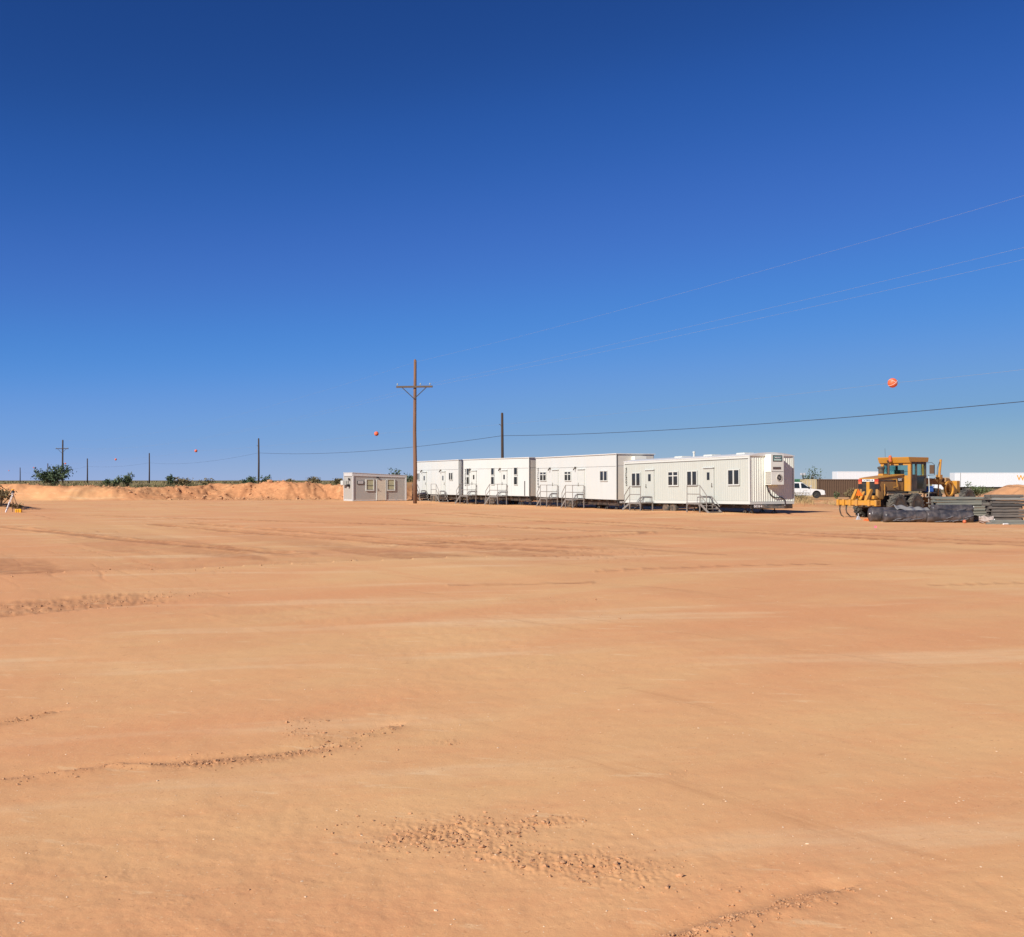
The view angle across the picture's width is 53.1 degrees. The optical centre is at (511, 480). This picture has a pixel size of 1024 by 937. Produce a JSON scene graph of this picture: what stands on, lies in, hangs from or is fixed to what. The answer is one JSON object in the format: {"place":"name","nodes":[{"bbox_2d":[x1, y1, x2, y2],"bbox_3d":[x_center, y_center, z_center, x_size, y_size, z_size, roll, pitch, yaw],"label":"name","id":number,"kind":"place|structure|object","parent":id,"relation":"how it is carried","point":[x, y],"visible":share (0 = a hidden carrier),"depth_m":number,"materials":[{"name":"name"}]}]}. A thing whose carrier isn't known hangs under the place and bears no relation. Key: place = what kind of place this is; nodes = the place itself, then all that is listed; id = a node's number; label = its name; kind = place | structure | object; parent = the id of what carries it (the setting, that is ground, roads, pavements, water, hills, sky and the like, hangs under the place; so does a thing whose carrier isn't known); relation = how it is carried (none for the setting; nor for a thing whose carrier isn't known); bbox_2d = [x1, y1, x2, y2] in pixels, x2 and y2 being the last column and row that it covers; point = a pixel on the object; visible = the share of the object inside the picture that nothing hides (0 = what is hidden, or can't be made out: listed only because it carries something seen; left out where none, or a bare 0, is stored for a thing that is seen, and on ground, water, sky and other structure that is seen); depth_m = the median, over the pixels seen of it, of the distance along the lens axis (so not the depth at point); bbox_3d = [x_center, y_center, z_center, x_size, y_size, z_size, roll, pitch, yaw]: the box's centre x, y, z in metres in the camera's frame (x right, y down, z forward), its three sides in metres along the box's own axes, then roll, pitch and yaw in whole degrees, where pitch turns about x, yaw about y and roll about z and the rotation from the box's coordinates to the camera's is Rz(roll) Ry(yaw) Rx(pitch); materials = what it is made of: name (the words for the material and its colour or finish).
{"place":"outdoors","nodes":[
{"label":"outdoors","id":0,"kind":"place"},
{"bbox_2d":[0,481,987,493],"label":"grass","id":1,"kind":"structure","parent":0,"point":[80,482],"depth_m":341.00,"materials":[{"name":"beige plant"}]},
{"bbox_2d":[0,480,1023,936],"bbox_3d":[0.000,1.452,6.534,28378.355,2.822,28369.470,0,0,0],"label":"ground","id":2,"kind":"structure","parent":0,"point":[900,662],"depth_m":8.67,"materials":[{"name":"orange sand"}]},
{"bbox_2d":[0,485,16,505],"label":"bush","id":3,"kind":"object","parent":2,"relation":"on","point":[5,494],"visible":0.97,"depth_m":66.55,"materials":[{"name":"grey plant"}]},
{"bbox_2d":[5,489,18,511],"bbox_3d":[-31.080,1.273,63.513,0.825,1.450,0.692,0,0,35],"label":"survey tripod","id":4,"kind":"object","parent":2,"relation":"on","point":[12,493],"visible":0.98,"depth_m":63.55,"materials":[{"name":"white metal"}]},
{"bbox_2d":[10,502,22,508],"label":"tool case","id":5,"kind":"object","parent":2,"relation":"on","point":[19,506],"visible":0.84,"depth_m":66.34,"materials":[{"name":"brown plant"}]},
{"bbox_2d":[31,463,76,485],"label":"bush","id":6,"kind":"object","parent":2,"relation":"on","point":[52,476],"visible":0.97,"depth_m":120.37,"materials":[{"name":"green plant"}]},
{"bbox_2d":[56,440,68,483],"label":"utility pole","id":7,"kind":"object","parent":2,"relation":"on","point":[62,448],"visible":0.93,"depth_m":244.83,"materials":[{"name":"brown wood"}]},
{"bbox_2d":[102,478,114,485],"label":"bush","id":8,"kind":"object","parent":2,"relation":"on","point":[107,482],"visible":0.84,"depth_m":113.94,"materials":[{"name":"green plant"}]},
{"bbox_2d":[112,475,120,486],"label":"bush","id":9,"kind":"object","parent":2,"relation":"on","point":[117,481],"visible":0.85,"depth_m":114.88,"materials":[{"name":"green plant"}]},
{"bbox_2d":[119,472,134,486],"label":"bush","id":10,"kind":"object","parent":2,"relation":"on","point":[127,479],"visible":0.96,"depth_m":115.80,"materials":[{"name":"green plant"}]},
{"bbox_2d":[149,453,149,482],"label":"cable pole","id":11,"kind":"object","parent":2,"relation":"on","point":[149,467],"visible":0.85,"depth_m":272.85,"materials":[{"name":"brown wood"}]},
{"bbox_2d":[165,474,176,485],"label":"bush","id":12,"kind":"object","parent":2,"relation":"on","point":[169,479],"visible":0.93,"depth_m":113.82,"materials":[{"name":"green plant"}]},
{"bbox_2d":[174,476,194,485],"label":"bush","id":13,"kind":"object","parent":2,"relation":"on","point":[179,481],"visible":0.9,"depth_m":114.41,"materials":[{"name":"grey plant"}]},
{"bbox_2d":[198,478,214,484],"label":"bush","id":14,"kind":"object","parent":2,"relation":"on","point":[206,481],"visible":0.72,"depth_m":115.86,"materials":[{"name":"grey plant"}]},
{"bbox_2d":[6,479,465,499],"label":"grass","id":15,"kind":"structure","parent":2,"relation":"on","point":[148,485],"depth_m":113.64,"materials":[{"name":"plant"}]},
{"bbox_2d":[239,476,258,482],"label":"bush","id":16,"kind":"object","parent":2,"relation":"on","point":[250,479],"visible":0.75,"depth_m":113.86,"materials":[{"name":"green plant"}]},
{"bbox_2d":[258,438,259,483],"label":"cable pole","id":17,"kind":"object","parent":2,"relation":"on","point":[258,462],"visible":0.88,"depth_m":174.87,"materials":[{"name":"brown wood"}]},
{"bbox_2d":[258,475,271,482],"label":"bush","id":18,"kind":"object","parent":2,"relation":"on","point":[265,479],"visible":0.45,"depth_m":114.94,"materials":[{"name":"green plant"}]},
{"bbox_2d":[302,476,321,482],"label":"bush","id":19,"kind":"object","parent":2,"relation":"on","point":[314,479],"visible":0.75,"depth_m":113.69,"materials":[{"name":"green plant"}]},
{"bbox_2d":[331,478,342,483],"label":"bush","id":20,"kind":"object","parent":2,"relation":"on","point":[338,480],"visible":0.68,"depth_m":114.85,"materials":[{"name":"green plant"}]},
{"bbox_2d":[341,472,406,500],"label":"container office","id":21,"kind":"structure","parent":2,"relation":"on","point":[371,487],"depth_m":99.86,"materials":[{"name":"brown metal"}]},
{"bbox_2d":[366,479,373,490],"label":"window","id":22,"kind":"structure","parent":21,"relation":"in","point":[369,482],"depth_m":99.47,"materials":[{"name":"beige glass"}]},
{"bbox_2d":[376,479,385,499],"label":"door","id":23,"kind":"structure","parent":21,"relation":"in","point":[380,483],"depth_m":100.03,"materials":[{"name":"metal"}]},
{"bbox_2d":[386,479,394,490],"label":"window","id":24,"kind":"structure","parent":21,"relation":"in","point":[390,483],"depth_m":100.56,"materials":[{"name":"beige glass"}]},
{"bbox_2d":[388,468,400,474],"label":"bush","id":25,"kind":"object","parent":2,"relation":"on","point":[397,473],"visible":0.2,"depth_m":118.08,"materials":[{"name":"green plant"}]},
{"bbox_2d":[407,475,412,481],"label":"bush","id":26,"kind":"object","parent":2,"relation":"on","point":[410,477],"visible":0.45,"depth_m":115.71,"materials":[{"name":"green plant"}]},
{"bbox_2d":[396,359,432,503],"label":"utility pole","id":27,"kind":"object","parent":2,"relation":"on","point":[414,387],"visible":0.98,"depth_m":91.88,"materials":[{"name":"brown wood"}]},
{"bbox_2d":[38,369,1023,467],"bbox_3d":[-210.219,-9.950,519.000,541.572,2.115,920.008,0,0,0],"label":"marker line","id":28,"kind":"object","parent":27,"relation":"attached to","point":[635,411],"visible":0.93,"depth_m":124.10,"materials":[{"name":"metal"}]},
{"bbox_2d":[888,378,897,387],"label":"marker ball","id":29,"kind":"object","parent":28,"relation":"hanging from","point":[892,383],"visible":1,"depth_m":98.68,"materials":[{"name":"orange plastic"}]},
{"bbox_2d":[417,196,1020,361],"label":"power line","id":30,"kind":"object","parent":27,"relation":"attached to","point":[752,273],"visible":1,"depth_m":53.97,"materials":[{"name":"metal"}]},
{"bbox_2d":[433,260,1019,385],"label":"power line","id":31,"kind":"object","parent":27,"relation":"attached to","point":[781,313],"visible":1,"depth_m":54.27,"materials":[{"name":"metal"}]},
{"bbox_2d":[444,247,1023,380],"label":"power line","id":32,"kind":"object","parent":27,"relation":"attached to","point":[754,311],"visible":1,"depth_m":54.77,"materials":[{"name":"metal"}]},
{"bbox_2d":[412,484,428,500],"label":"metal stairs","id":33,"kind":"structure","parent":2,"relation":"on","point":[421,494],"depth_m":103.22,"materials":[{"name":"metal"}]},
{"bbox_2d":[1,480,870,936],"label":"dirt clods","id":34,"kind":"object","parent":2,"relation":"on","point":[695,930],"visible":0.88,"depth_m":5.70,"materials":[{"name":"orange soil"}]},
{"bbox_2d":[431,485,448,501],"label":"metal stairs","id":35,"kind":"structure","parent":2,"relation":"on","point":[440,495],"depth_m":98.56,"materials":[{"name":"metal"}]},
{"bbox_2d":[417,459,465,501],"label":"office trailer","id":36,"kind":"object","parent":2,"relation":"on","point":[446,476],"visible":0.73,"depth_m":100.49,"materials":[{"name":"white metal"}]},
{"bbox_2d":[455,484,475,503],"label":"metal stairs","id":37,"kind":"structure","parent":2,"relation":"on","point":[467,497],"depth_m":94.52,"materials":[{"name":"metal"}]},
{"bbox_2d":[484,484,506,504],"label":"metal stairs","id":38,"kind":"structure","parent":2,"relation":"on","point":[496,496],"depth_m":90.09,"materials":[{"name":"metal"}]},
{"bbox_2d":[463,457,538,504],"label":"office trailer","id":39,"kind":"object","parent":2,"relation":"on","point":[517,476],"visible":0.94,"depth_m":90.64,"materials":[{"name":"white metal"}]},
{"bbox_2d":[499,413,503,457],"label":"cable pole","id":40,"kind":"object","parent":2,"relation":"on","point":[502,442],"visible":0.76,"depth_m":108.89,"materials":[{"name":"brown wood"}]},
{"bbox_2d":[271,436,497,453],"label":"cable","id":41,"kind":"object","parent":40,"relation":"attached to","point":[387,449],"visible":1,"depth_m":130.13,"materials":[{"name":"black metal"}]},
{"bbox_2d":[504,401,1023,435],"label":"cable","id":42,"kind":"object","parent":40,"relation":"attached to","point":[781,422],"visible":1,"depth_m":72.22,"materials":[{"name":"black metal"}]},
{"bbox_2d":[1,576,1021,935],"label":"pebbles","id":43,"kind":"object","parent":2,"relation":"on","point":[507,814],"visible":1,"depth_m":5.91,"materials":[{"name":"orange stone"}]},
{"bbox_2d":[536,485,557,506],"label":"metal stairs","id":44,"kind":"structure","parent":2,"relation":"on","point":[546,498],"depth_m":82.32,"materials":[{"name":"metal"}]},
{"bbox_2d":[560,485,583,507],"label":"metal stairs","id":45,"kind":"structure","parent":2,"relation":"on","point":[572,499],"depth_m":77.64,"materials":[{"name":"metal"}]},
{"bbox_2d":[535,453,654,509],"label":"office trailer","id":46,"kind":"object","parent":2,"relation":"on","point":[600,477],"visible":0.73,"depth_m":77.62,"materials":[{"name":"white metal"}]},
{"bbox_2d":[622,486,652,510],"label":"metal stairs","id":47,"kind":"structure","parent":2,"relation":"on","point":[640,503],"depth_m":67.39,"materials":[{"name":"metal"}]},
{"bbox_2d":[686,485,722,512],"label":"metal stairs","id":48,"kind":"structure","parent":2,"relation":"on","point":[699,503],"depth_m":60.66,"materials":[{"name":"metal"}]},
{"bbox_2d":[624,451,794,512],"bbox_3d":[12.264,0.128,64.353,3.440,3.890,14.330,0,-1,-27],"label":"office trailer","id":49,"kind":"object","parent":2,"relation":"on","point":[761,481],"visible":0.96,"depth_m":61.10,"materials":[{"name":"beige paint"}]},
{"bbox_2d":[795,490,814,501],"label":"bush","id":50,"kind":"object","parent":2,"relation":"on","point":[804,496],"visible":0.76,"depth_m":73.56,"materials":[{"name":"grey plant"}]},
{"bbox_2d":[800,479,816,496],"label":"shipping container","id":51,"kind":"object","parent":2,"relation":"on","point":[811,483],"visible":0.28,"depth_m":147.14,"materials":[{"name":"metal"}]},
{"bbox_2d":[805,480,812,495],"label":"door","id":52,"kind":"structure","parent":51,"relation":"in","point":[809,483],"depth_m":147.14,"materials":[{"name":"metal"}]},
{"bbox_2d":[813,480,816,488],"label":"door","id":53,"kind":"structure","parent":51,"relation":"in","point":[814,481],"depth_m":147.09,"materials":[{"name":"metal"}]},
{"bbox_2d":[794,482,824,497],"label":"parked truck","id":54,"kind":"object","parent":2,"relation":"on","point":[800,487],"visible":0.59,"depth_m":118.60,"materials":[{"name":"white paint"}]},
{"bbox_2d":[803,467,821,478],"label":"tree","id":55,"kind":"object","parent":2,"relation":"on","point":[808,477],"visible":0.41,"depth_m":157.90,"materials":[{"name":"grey plant"}]},
{"bbox_2d":[817,479,859,496],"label":"shipping container","id":56,"kind":"object","parent":2,"relation":"on","point":[829,487],"visible":0.62,"depth_m":143.04,"materials":[{"name":"beige metal"}]},
{"bbox_2d":[841,487,853,498],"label":"bush","id":57,"kind":"object","parent":2,"relation":"on","point":[847,495],"visible":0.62,"depth_m":118.00,"materials":[{"name":"grey plant"}]},
{"bbox_2d":[832,471,893,478],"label":"semi trailer","id":58,"kind":"object","parent":2,"relation":"on","point":[848,474],"visible":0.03,"depth_m":190.26,"materials":[{"name":"metal"}]},
{"bbox_2d":[868,507,913,521],"bbox_3d":[18.322,1.641,49.336,2.254,0.720,0.784,0,0,2],"label":"wrapped roll","id":59,"kind":"object","parent":2,"relation":"on","point":[874,514],"visible":0.45,"depth_m":49.12,"materials":[{"name":"black plastic"}]},
{"bbox_2d":[889,504,929,509],"bbox_3d":[19.200,1.365,49.300,1.707,0.431,1.200,0,0,0],"label":"plastic sheet","id":60,"kind":"object","parent":59,"relation":"on","point":[897,507],"visible":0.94,"depth_m":49.13,"materials":[{"name":"white plastic"}]},
{"bbox_2d":[881,510,926,521],"bbox_3d":[18.619,1.702,48.587,1.950,0.602,0.684,0,0,3],"label":"wrapped roll","id":61,"kind":"object","parent":2,"relation":"on","point":[904,515],"visible":0.98,"depth_m":48.33,"materials":[{"name":"black plastic"}]},
{"bbox_2d":[836,455,975,516],"bbox_3d":[21.925,0.147,56.601,9.545,3.794,3.500,0,0,-36],"label":"motor grader","id":62,"kind":"object","parent":2,"relation":"on","point":[897,486],"visible":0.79,"depth_m":55.23,"materials":[{"name":"metal"}]},
{"bbox_2d":[925,486,933,491],"bbox_3d":[23.033,0.478,56.603,0.440,0.320,0.360,0,0,-36],"label":"cooler","id":63,"kind":"object","parent":62,"relation":"on","point":[927,488],"visible":0.74,"depth_m":56.47,"materials":[{"name":"blue plastic"}]},
{"bbox_2d":[932,477,961,489],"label":"box truck","id":64,"kind":"object","parent":2,"relation":"on","point":[940,487],"visible":0.12,"depth_m":229.18,"materials":[{"name":"metal"}]},
{"bbox_2d":[926,510,974,522],"bbox_3d":[20.646,1.702,48.330,2.155,0.602,0.694,0,0,4],"label":"wrapped roll","id":65,"kind":"object","parent":2,"relation":"on","point":[948,516],"visible":1,"depth_m":48.09,"materials":[{"name":"black plastic"}]},
{"bbox_2d":[930,505,973,510],"bbox_3d":[20.977,1.363,48.784,1.956,0.422,0.468,0,0,3],"label":"wrapped roll","id":66,"kind":"object","parent":65,"relation":"on","point":[952,507],"visible":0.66,"depth_m":48.62,"materials":[{"name":"black plastic"}]},
{"bbox_2d":[963,481,986,496],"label":"bush","id":67,"kind":"object","parent":2,"relation":"on","point":[978,490],"visible":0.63,"depth_m":119.48,"materials":[{"name":"green plant"}]},
{"bbox_2d":[975,485,993,496],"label":"bush","id":68,"kind":"object","parent":2,"relation":"on","point":[984,490],"visible":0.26,"depth_m":125.62,"materials":[{"name":"green plant"}]},
{"bbox_2d":[950,473,1023,488],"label":"semi trailer","id":69,"kind":"object","parent":2,"relation":"on","point":[994,480],"visible":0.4,"depth_m":199.78,"materials":[{"name":"metal"}]},
{"bbox_2d":[979,515,994,522],"bbox_3d":[21.972,1.800,47.388,0.670,0.381,0.488,0,0,25],"label":"crumpled wrapper","id":70,"kind":"object","parent":2,"relation":"on","point":[983,519],"visible":0.83,"depth_m":47.28,"materials":[{"name":"white plastic"}]},
{"bbox_2d":[976,484,1023,508],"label":"dirt heap","id":71,"kind":"object","parent":2,"relation":"on","point":[1017,489],"visible":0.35,"depth_m":65.23,"materials":[{"name":"orange soil"}]},
{"bbox_2d":[985,522,1023,523],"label":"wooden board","id":72,"kind":"object","parent":2,"relation":"on","point":[1001,522],"visible":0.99,"depth_m":46.47,"materials":[{"name":"grey wood"}]},
{"bbox_2d":[989,520,1023,521],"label":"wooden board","id":73,"kind":"object","parent":2,"relation":"on","point":[1006,520],"visible":0.99,"depth_m":46.80,"materials":[{"name":"grey wood"}]},
{"bbox_2d":[1008,523,1023,524],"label":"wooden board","id":74,"kind":"object","parent":2,"relation":"on","point":[1015,523],"visible":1,"depth_m":46.15,"materials":[{"name":"grey wood"}]},
{"bbox_2d":[0,0,1023,479],"label":"sky","id":75,"kind":"structure","parent":0,"point":[211,211],"materials":[{"name":"blue"}]},
{"bbox_2d":[693,495,851,507],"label":"grass","id":76,"kind":"structure","parent":0,"point":[808,500],"depth_m":73.18,"materials":[{"name":"plant"}]},
{"bbox_3d":[23.122,1.268,47.969,1.500,0.122,0.175,-1,4,2],"label":"fence post","id":77,"kind":"object","parent":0,"visible":0},
{"bbox_2d":[989,503,1019,505],"bbox_3d":[23.125,1.136,47.914,1.500,0.122,0.175,0,0,0],"label":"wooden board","id":78,"kind":"object","parent":77,"relation":"on","point":[1003,503],"visible":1,"depth_m":47.86,"materials":[{"name":"grey wood"}]},
{"bbox_3d":[22.847,1.132,48.096,1.500,0.122,0.175,0,-3,1],"label":"fence post","id":79,"kind":"object","parent":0,"visible":0},
{"bbox_2d":[987,500,1019,502],"bbox_3d":[23.107,0.999,48.119,1.500,0.122,0.175,0,1,1],"label":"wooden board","id":80,"kind":"object","parent":79,"relation":"on","point":[1001,500],"visible":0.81,"depth_m":48.07,"materials":[{"name":"grey wood"}]},
{"bbox_3d":[22.070,1.537,49.567,3.000,0.121,0.175,0,3,3],"label":"fence post","id":81,"kind":"object","parent":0,"visible":0},
{"bbox_2d":[973,508,985,510],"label":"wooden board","id":82,"kind":"object","parent":81,"relation":"on","point":[979,509],"visible":0.17,"depth_m":49.43,"materials":[{"name":"grey wood"}]},
{"bbox_2d":[973,505,984,507],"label":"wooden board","id":83,"kind":"object","parent":82,"relation":"on","point":[978,506],"visible":0.16,"depth_m":49.46,"materials":[{"name":"grey wood"}]},
{"bbox_2d":[936,502,981,504],"bbox_3d":[22.044,1.132,49.524,3.000,0.122,0.175,-1,-1,2],"label":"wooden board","id":84,"kind":"object","parent":83,"relation":"on","point":[977,503],"visible":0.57,"depth_m":49.46,"materials":[{"name":"grey wood"}]},
{"bbox_2d":[932,500,981,501],"bbox_3d":[21.878,1.004,49.576,3.000,0.122,0.175,0,3,2],"label":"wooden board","id":85,"kind":"object","parent":84,"relation":"on","point":[956,500],"visible":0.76,"depth_m":49.51,"materials":[{"name":"grey wood"}]},
{"bbox_2d":[933,497,983,499],"bbox_3d":[21.933,0.859,49.534,3.000,0.122,0.175,0,3,2],"label":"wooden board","id":86,"kind":"object","parent":85,"relation":"on","point":[941,498],"visible":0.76,"depth_m":49.48,"materials":[{"name":"grey wood"}]},
{"bbox_3d":[21.938,1.259,50.121,3.000,0.121,0.175,0,2,2],"label":"fence post","id":87,"kind":"object","parent":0,"visible":0},
{"bbox_2d":[931,502,965,504],"bbox_3d":[22.053,1.133,50.080,3.000,0.121,0.175,0,0,2],"label":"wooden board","id":88,"kind":"object","parent":87,"relation":"on","point":[947,502],"visible":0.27,"depth_m":50.05,"materials":[{"name":"grey wood"}]},
{"bbox_3d":[23.082,1.934,47.737,1.500,0.122,0.175,0,0,1],"label":"fence post","id":89,"kind":"object","parent":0,"visible":0},
{"bbox_2d":[994,518,1021,519],"bbox_3d":[22.983,1.810,47.773,1.500,0.122,0.175,0,2,1],"label":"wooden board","id":90,"kind":"object","parent":89,"relation":"on","point":[1007,518],"visible":0.55,"depth_m":47.70,"materials":[{"name":"grey wood"}]},
{"bbox_2d":[991,515,1023,516],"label":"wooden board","id":91,"kind":"object","parent":90,"relation":"on","point":[1008,515],"visible":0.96,"depth_m":47.66,"materials":[{"name":"grey wood"}]},
{"bbox_2d":[991,512,1023,514],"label":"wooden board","id":92,"kind":"object","parent":91,"relation":"on","point":[1004,513],"visible":1,"depth_m":47.68,"materials":[{"name":"grey wood"}]},
{"bbox_2d":[991,509,1023,511],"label":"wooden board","id":93,"kind":"object","parent":92,"relation":"on","point":[1007,510],"visible":1,"depth_m":47.66,"materials":[{"name":"grey wood"}]},
{"bbox_2d":[988,506,1021,508],"bbox_3d":[22.974,1.265,47.770,1.500,0.122,0.175,0,-2,1],"label":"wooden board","id":94,"kind":"object","parent":93,"relation":"on","point":[1004,507],"visible":1,"depth_m":47.69,"materials":[{"name":"grey wood"}]},
{"bbox_2d":[990,504,1023,505],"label":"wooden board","id":95,"kind":"object","parent":94,"relation":"on","point":[1007,505],"visible":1,"depth_m":47.66,"materials":[{"name":"grey wood"}]},
{"bbox_2d":[991,501,1023,502],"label":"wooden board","id":96,"kind":"object","parent":95,"relation":"on","point":[1007,502],"visible":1,"depth_m":47.70,"materials":[{"name":"grey wood"}]},
{"bbox_2d":[991,497,1023,499],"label":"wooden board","id":97,"kind":"object","parent":96,"relation":"on","point":[1003,498],"visible":1,"depth_m":47.64,"materials":[{"name":"grey wood"}]},
{"bbox_2d":[990,495,1023,496],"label":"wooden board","id":98,"kind":"object","parent":97,"relation":"on","point":[1006,495],"visible":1,"depth_m":47.69,"materials":[{"name":"grey wood"}]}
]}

